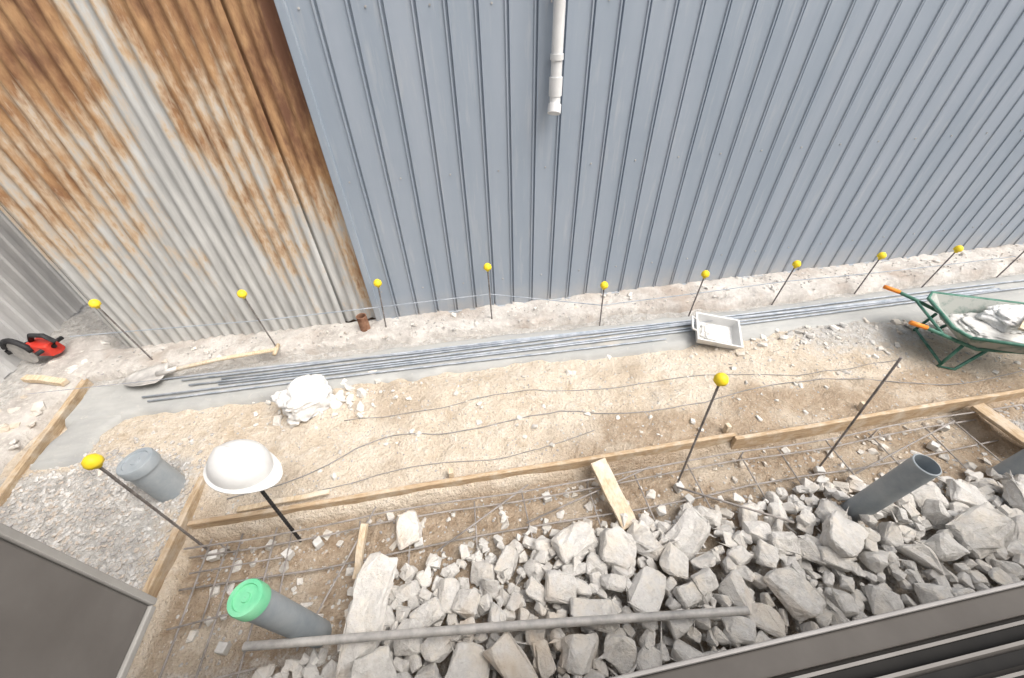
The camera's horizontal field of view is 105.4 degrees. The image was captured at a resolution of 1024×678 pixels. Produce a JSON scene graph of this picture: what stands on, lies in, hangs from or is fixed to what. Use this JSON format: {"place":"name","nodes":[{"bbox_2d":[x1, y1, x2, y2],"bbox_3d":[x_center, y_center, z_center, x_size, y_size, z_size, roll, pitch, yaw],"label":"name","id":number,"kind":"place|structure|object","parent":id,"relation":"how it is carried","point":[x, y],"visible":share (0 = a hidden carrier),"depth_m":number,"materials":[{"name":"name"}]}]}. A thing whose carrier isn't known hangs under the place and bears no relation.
{"place":"outdoors","nodes":[
{"label":"outdoors","id":0,"kind":"place"},
{"bbox_2d":[0,273,1023,677],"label":"ground","id":1,"kind":"structure","parent":0,"point":[478,445],"depth_m":2.53,"materials":[{"name":"beige soil"}]},
{"bbox_2d":[0,333,64,362],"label":"disc cutter","id":2,"kind":"object","parent":1,"relation":"on","point":[31,349],"visible":1,"depth_m":3.04,"materials":[{"name":"red paint"}]},
{"bbox_2d":[0,210,86,383],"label":"grey metal fence","id":3,"kind":"object","parent":1,"relation":"on","point":[39,293],"visible":0.15,"depth_m":3.29,"materials":[{"name":"grey metal"}]},
{"bbox_2d":[0,378,93,506],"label":"formwork board","id":4,"kind":"object","parent":1,"relation":"on","point":[52,430],"visible":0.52,"depth_m":2.59,"materials":[{"name":"brown wood"}]},
{"bbox_2d":[0,335,121,474],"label":"concrete kerb","id":5,"kind":"structure","parent":1,"relation":"on","point":[54,400],"depth_m":2.80,"materials":[{"name":"beige concrete"}]},
{"bbox_2d":[21,374,69,386],"bbox_3d":[-3.483,0.307,2.913,0.337,0.049,0.055,4,42,6],"label":"timber plank","id":6,"kind":"object","parent":5,"relation":"on","point":[48,380],"visible":1,"depth_m":2.90,"materials":[{"name":"beige wood"}]},
{"bbox_2d":[29,385,121,469],"bbox_3d":[-2.794,0.603,2.718,0.658,0.111,0.720,-7,42,-7],"label":"concrete footing","id":7,"kind":"object","parent":1,"relation":"on","point":[74,442],"visible":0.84,"depth_m":2.56,"materials":[{"name":"grey concrete"}]},
{"bbox_2d":[88,299,152,359],"bbox_3d":[-2.872,0.018,2.930,0.068,0.772,0.068,-7,42,-7],"label":"rebar stake","id":8,"kind":"object","parent":1,"relation":"on","point":[94,303],"visible":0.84,"depth_m":2.76,"materials":[{"name":"metal"}]},
{"bbox_2d":[81,453,210,551],"bbox_3d":[-1.651,0.823,1.846,0.064,0.972,0.062,-7,42,-7],"label":"rebar stake","id":9,"kind":"object","parent":1,"relation":"on","point":[92,461],"visible":0.91,"depth_m":1.63,"materials":[{"name":"metal"}]},
{"bbox_2d":[116,447,185,501],"bbox_3d":[-2.044,0.843,2.291,0.223,0.484,0.198,-7,42,-7],"label":"drain pipe","id":10,"kind":"object","parent":1,"relation":"on","point":[151,472],"visible":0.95,"depth_m":2.18,"materials":[{"name":"grey plastic"}]},
{"bbox_2d":[142,476,205,597],"bbox_3d":[-1.785,1.214,1.992,0.039,0.135,1.050,-6,42,-5],"label":"formwork board","id":11,"kind":"object","parent":1,"relation":"on","point":[172,548],"visible":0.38,"depth_m":2.07,"materials":[{"name":"brown wood"}]},
{"bbox_2d":[237,289,275,345],"bbox_3d":[-1.945,-0.077,3.041,0.064,0.732,0.062,-7,42,-7],"label":"rebar stake","id":12,"kind":"object","parent":1,"relation":"on","point":[241,293],"visible":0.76,"depth_m":2.88,"materials":[{"name":"metal"}]},
{"bbox_2d":[227,578,331,648],"bbox_3d":[-0.928,1.190,1.647,0.123,0.770,0.159,29,50,30],"label":"drain pipe","id":13,"kind":"object","parent":1,"relation":"on","point":[259,603],"visible":0.96,"depth_m":1.46,"materials":[{"name":"grey plastic"}]},
{"bbox_2d":[259,490,301,541],"bbox_3d":[-1.200,0.846,1.968,0.018,0.761,0.078,-14,43,-14],"label":"rebar stake","id":14,"kind":"object","parent":1,"relation":"on","point":[278,512],"visible":0.59,"depth_m":2.00,"materials":[{"name":"black metal"}]},
{"bbox_2d":[203,439,282,493],"bbox_3d":[-1.223,0.599,1.788,0.331,0.262,0.253,18,33,0],"label":"hard hat","id":15,"kind":"object","parent":14,"relation":"attached to","point":[242,466],"visible":1,"depth_m":1.71,"materials":[{"name":"white plastic"}]},
{"bbox_2d":[237,489,329,512],"bbox_3d":[-1.308,0.928,2.240,0.500,0.026,0.036,-8,42,-8],"label":"timber stake","id":16,"kind":"object","parent":1,"relation":"on","point":[264,504],"visible":0.98,"depth_m":2.23,"materials":[{"name":"beige wood"}]},
{"bbox_2d":[278,15,375,322],"bbox_3d":[-2.209,-1.490,2.102,2.000,3.900,0.085,-7,42,-7],"label":"backing board","id":17,"kind":"object","parent":1,"relation":"on","point":[353,320],"depth_m":3.24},
{"bbox_2d":[0,204,131,347],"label":"side sheet","id":18,"kind":"object","parent":17,"relation":"attached to","point":[42,252],"visible":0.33,"depth_m":2.71,"materials":[{"name":"grey metal"}]},
{"bbox_2d":[220,0,374,321],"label":"return sheet","id":19,"kind":"object","parent":17,"relation":"attached to","point":[258,34],"visible":0.71,"depth_m":2.46,"materials":[{"name":"metal"}]},
{"bbox_2d":[373,279,386,326],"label":"rebar stake","id":20,"kind":"object","parent":1,"relation":"on","point":[377,283],"visible":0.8,"depth_m":3.07,"materials":[{"name":"metal"}]},
{"bbox_2d":[448,468,453,477],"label":"timber stake","id":21,"kind":"object","parent":1,"relation":"on","point":[450,473],"visible":0.51,"depth_m":2.33,"materials":[{"name":"beige wood"}]},
{"bbox_2d":[187,432,736,529],"bbox_3d":[-0.174,0.853,2.359,3.260,0.130,0.032,-7,42,-6],"label":"formwork board","id":22,"kind":"object","parent":1,"relation":"on","point":[700,443],"visible":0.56,"depth_m":2.31,"materials":[{"name":"brown wood"}]},
{"bbox_2d":[483,263,492,318],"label":"rebar stake","id":23,"kind":"object","parent":1,"relation":"on","point":[487,267],"visible":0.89,"depth_m":3.10,"materials":[{"name":"metal"}]},
{"bbox_2d":[0,251,1020,642],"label":"loose stones","id":24,"kind":"object","parent":1,"relation":"on","point":[340,399],"visible":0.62,"depth_m":2.62,"materials":[{"name":"stone"}]},
{"bbox_2d":[0,245,1023,677],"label":"gravel","id":25,"kind":"structure","parent":1,"relation":"on","point":[112,487],"depth_m":2.25,"materials":[{"name":"grey gravel"}]},
{"bbox_2d":[46,244,1023,381],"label":"concrete kerb","id":26,"kind":"structure","parent":1,"relation":"on","point":[291,339],"depth_m":3.46,"materials":[{"name":"grey concrete"}]},
{"bbox_2d":[0,0,345,347],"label":"corrugated sheet","id":27,"kind":"object","parent":26,"relation":"on","point":[145,182],"visible":0.9,"depth_m":2.41,"materials":[{"name":"metal"}]},
{"bbox_2d":[356,313,370,331],"bbox_3d":[-1.250,-0.132,3.288,0.084,0.160,0.084,-7,42,-7],"label":"rusty pipe stub","id":28,"kind":"object","parent":26,"relation":"on","point":[363,322],"visible":0.94,"depth_m":3.26,"materials":[{"name":"brown metal"}]},
{"bbox_2d":[65,274,1023,428],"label":"concrete footing","id":29,"kind":"object","parent":1,"relation":"on","point":[125,402],"visible":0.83,"depth_m":3.10,"materials":[{"name":"grey concrete"}]},
{"bbox_2d":[122,343,279,386],"bbox_3d":[-2.360,0.208,2.963,1.080,0.066,0.219,-11,43,-10],"label":"shovel","id":30,"kind":"object","parent":29,"relation":"on","point":[155,373],"visible":0.98,"depth_m":2.95,"materials":[{"name":"metal"}]},
{"bbox_2d":[270,374,335,423],"bbox_3d":[-1.441,0.395,2.700,0.363,0.185,0.297,-28,48,-27],"label":"cement bag","id":31,"kind":"object","parent":29,"relation":"on","point":[305,398],"visible":0.99,"depth_m":2.65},
{"bbox_2d":[29,288,1022,393],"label":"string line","id":32,"kind":"object","parent":29,"relation":"on","point":[485,344],"visible":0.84,"depth_m":3.05,"materials":[{"name":"white"}]},
{"bbox_2d":[142,279,1023,401],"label":"steel bars","id":33,"kind":"object","parent":29,"relation":"on","point":[548,337],"visible":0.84,"depth_m":3.11,"materials":[{"name":"grey metal"}]},
{"bbox_2d":[206,423,949,655],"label":"mortar spacer blocks","id":34,"kind":"object","parent":1,"relation":"on","point":[222,648],"depth_m":2.15,"materials":[{"name":"grey concrete"}]},
{"bbox_2d":[158,404,1022,677],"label":"rebar cage","id":35,"kind":"object","parent":1,"relation":"on","point":[454,539],"visible":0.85,"depth_m":2.20,"materials":[{"name":"grey metal"}]},
{"bbox_2d":[352,523,368,578],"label":"timber stake","id":36,"kind":"object","parent":35,"relation":"on","point":[360,547],"visible":0.87,"depth_m":2.02,"materials":[{"name":"beige wood"}]},
{"bbox_2d":[599,281,607,325],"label":"rebar stake","id":37,"kind":"object","parent":1,"relation":"on","point":[603,285],"visible":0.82,"depth_m":3.10,"materials":[{"name":"metal"}]},
{"bbox_2d":[227,360,1023,499],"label":"wire","id":38,"kind":"object","parent":1,"relation":"on","point":[590,412],"visible":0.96,"depth_m":2.69,"materials":[{"name":"grey metal"}]},
{"bbox_2d":[252,468,1023,677],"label":"concrete rubble","id":39,"kind":"object","parent":1,"relation":"on","point":[978,520],"visible":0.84,"depth_m":1.86,"materials":[{"name":"grey concrete"}]},
{"bbox_2d":[242,606,749,651],"bbox_3d":[-0.050,1.217,1.645,2.124,0.049,0.038,-3,42,-2],"label":"scaffold tube","id":40,"kind":"object","parent":39,"relation":"on","point":[496,627],"visible":1,"depth_m":1.63,"materials":[{"name":"metal"}]},
{"bbox_2d":[590,458,635,529],"bbox_3d":[0.583,0.887,2.252,0.106,0.135,0.375,-16,44,-16],"label":"timber plank","id":41,"kind":"object","parent":39,"relation":"on","point":[612,491],"visible":0.89,"depth_m":2.24,"materials":[{"name":"beige wood"}]},
{"bbox_2d":[970,403,1023,446],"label":"timber plank","id":42,"kind":"object","parent":39,"relation":"on","point":[1002,423],"visible":1,"depth_m":2.52,"materials":[{"name":"brown wood"}]},
{"bbox_2d":[285,0,1023,317],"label":"cladding","id":43,"kind":"structure","parent":1,"relation":"on","point":[423,99],"depth_m":2.82,"materials":[{"name":"grey metal"}]},
{"bbox_2d":[274,0,382,320],"bbox_3d":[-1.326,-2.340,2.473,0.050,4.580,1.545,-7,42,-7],"label":"corner trim","id":44,"kind":"structure","parent":43,"relation":"attached to","point":[290,35],"depth_m":2.43,"materials":[{"name":"grey metal"}]},
{"bbox_2d":[547,0,565,114],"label":"drain downpipe","id":45,"kind":"object","parent":43,"relation":"attached to","point":[556,77],"visible":1,"depth_m":2.30,"materials":[{"name":"white plastic"}]},
{"bbox_2d":[297,0,1021,292],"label":"screws","id":46,"kind":"object","parent":43,"relation":"attached to","point":[365,6],"visible":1,"depth_m":2.95,"materials":[{"name":"metal"}]},
{"bbox_2d":[688,270,709,315],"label":"rebar stake","id":47,"kind":"object","parent":1,"relation":"on","point":[705,274],"visible":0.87,"depth_m":3.21,"materials":[{"name":"metal"}]},
{"bbox_2d":[70,256,1015,336],"bbox_3d":[0.751,-0.381,3.266,8.101,0.122,0.192,-5,42,-5],"label":"string line","id":48,"kind":"object","parent":47,"relation":"attached to","point":[520,297],"visible":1,"depth_m":3.23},
{"bbox_2d":[677,373,728,482],"bbox_3d":[0.965,0.531,2.087,0.068,0.992,0.068,-7,42,-7],"label":"rebar stake","id":49,"kind":"object","parent":1,"relation":"on","point":[720,379],"visible":0.94,"depth_m":1.88,"materials":[{"name":"metal"}]},
{"bbox_2d":[392,244,1022,318],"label":"base flashing","id":50,"kind":"object","parent":1,"relation":"on","point":[457,311],"visible":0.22,"depth_m":3.74,"materials":[{"name":"grey metal"}]},
{"bbox_2d":[691,312,742,349],"bbox_3d":[1.633,-0.068,3.153,0.406,0.119,0.276,11,57,4],"label":"plastic tub","id":51,"kind":"object","parent":1,"relation":"on","point":[720,331],"visible":1,"depth_m":3.17,"materials":[{"name":"white plastic"}]},
{"bbox_2d":[722,423,731,433],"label":"timber stake","id":52,"kind":"object","parent":1,"relation":"on","point":[727,427],"visible":0.56,"depth_m":2.54,"materials":[{"name":"brown wood"}]},
{"bbox_2d":[771,260,800,304],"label":"rebar stake","id":53,"kind":"object","parent":1,"relation":"on","point":[796,263],"visible":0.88,"depth_m":3.34,"materials":[{"name":"metal"}]},
{"bbox_2d":[610,580,1023,677],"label":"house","id":54,"kind":"structure","parent":1,"relation":"on","point":[978,634],"depth_m":0.72,"materials":[{"name":"grey metal"}]},
{"bbox_2d":[0,522,156,677],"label":"open shutter","id":55,"kind":"object","parent":54,"relation":"attached to","point":[63,615],"visible":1,"depth_m":0.61,"materials":[{"name":"grey metal"}]},
{"bbox_2d":[610,580,1023,677],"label":"window frame","id":56,"kind":"structure","parent":54,"relation":"in","point":[978,634],"depth_m":0.72,"materials":[{"name":"metal"}]},
{"bbox_2d":[819,357,901,466],"bbox_3d":[1.884,0.464,2.161,0.012,0.961,0.079,-27,48,-26],"label":"rebar stake","id":57,"kind":"object","parent":1,"relation":"on","point":[863,407],"visible":0.96,"depth_m":2.08,"materials":[{"name":"metal"}]},
{"bbox_2d":[856,401,866,410],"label":"timber stake","id":58,"kind":"object","parent":1,"relation":"on","point":[860,405],"visible":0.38,"depth_m":2.66,"materials":[{"name":"brown wood"}]},
{"bbox_2d":[854,252,886,293],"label":"rebar stake","id":59,"kind":"object","parent":1,"relation":"on","point":[881,255],"visible":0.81,"depth_m":3.41,"materials":[{"name":"metal"}]},
{"bbox_2d":[731,389,1023,448],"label":"formwork board","id":60,"kind":"object","parent":1,"relation":"on","point":[802,431],"visible":0.91,"depth_m":2.60,"materials":[{"name":"brown wood"}]},
{"bbox_2d":[840,454,941,521],"bbox_3d":[1.926,0.823,2.051,0.112,0.677,0.154,-33,50,-30],"label":"drain pipe","id":61,"kind":"object","parent":1,"relation":"on","point":[908,476],"visible":0.92,"depth_m":1.93,"materials":[{"name":"grey plastic"}]},
{"bbox_2d":[921,245,963,287],"bbox_3d":[3.939,-0.611,3.607,0.064,0.562,0.068,-7,42,-7],"label":"rebar stake","id":62,"kind":"object","parent":1,"relation":"on","point":[958,248],"visible":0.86,"depth_m":3.47,"materials":[{"name":"metal"}]},
{"bbox_2d":[883,285,1023,370],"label":"wheelbarrow","id":63,"kind":"object","parent":1,"relation":"on","point":[984,324],"visible":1,"depth_m":2.88,"materials":[{"name":"green paint"}]},
{"bbox_2d":[992,449,1023,475],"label":"drain pipe","id":64,"kind":"object","parent":1,"relation":"on","point":[1014,464],"visible":0.56,"depth_m":2.30,"materials":[{"name":"grey plastic"}]},
{"bbox_2d":[996,251,1023,277],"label":"rebar stake","id":65,"kind":"object","parent":1,"relation":"on","point":[1010,264],"visible":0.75,"depth_m":3.73,"materials":[{"name":"metal"}]}
]}

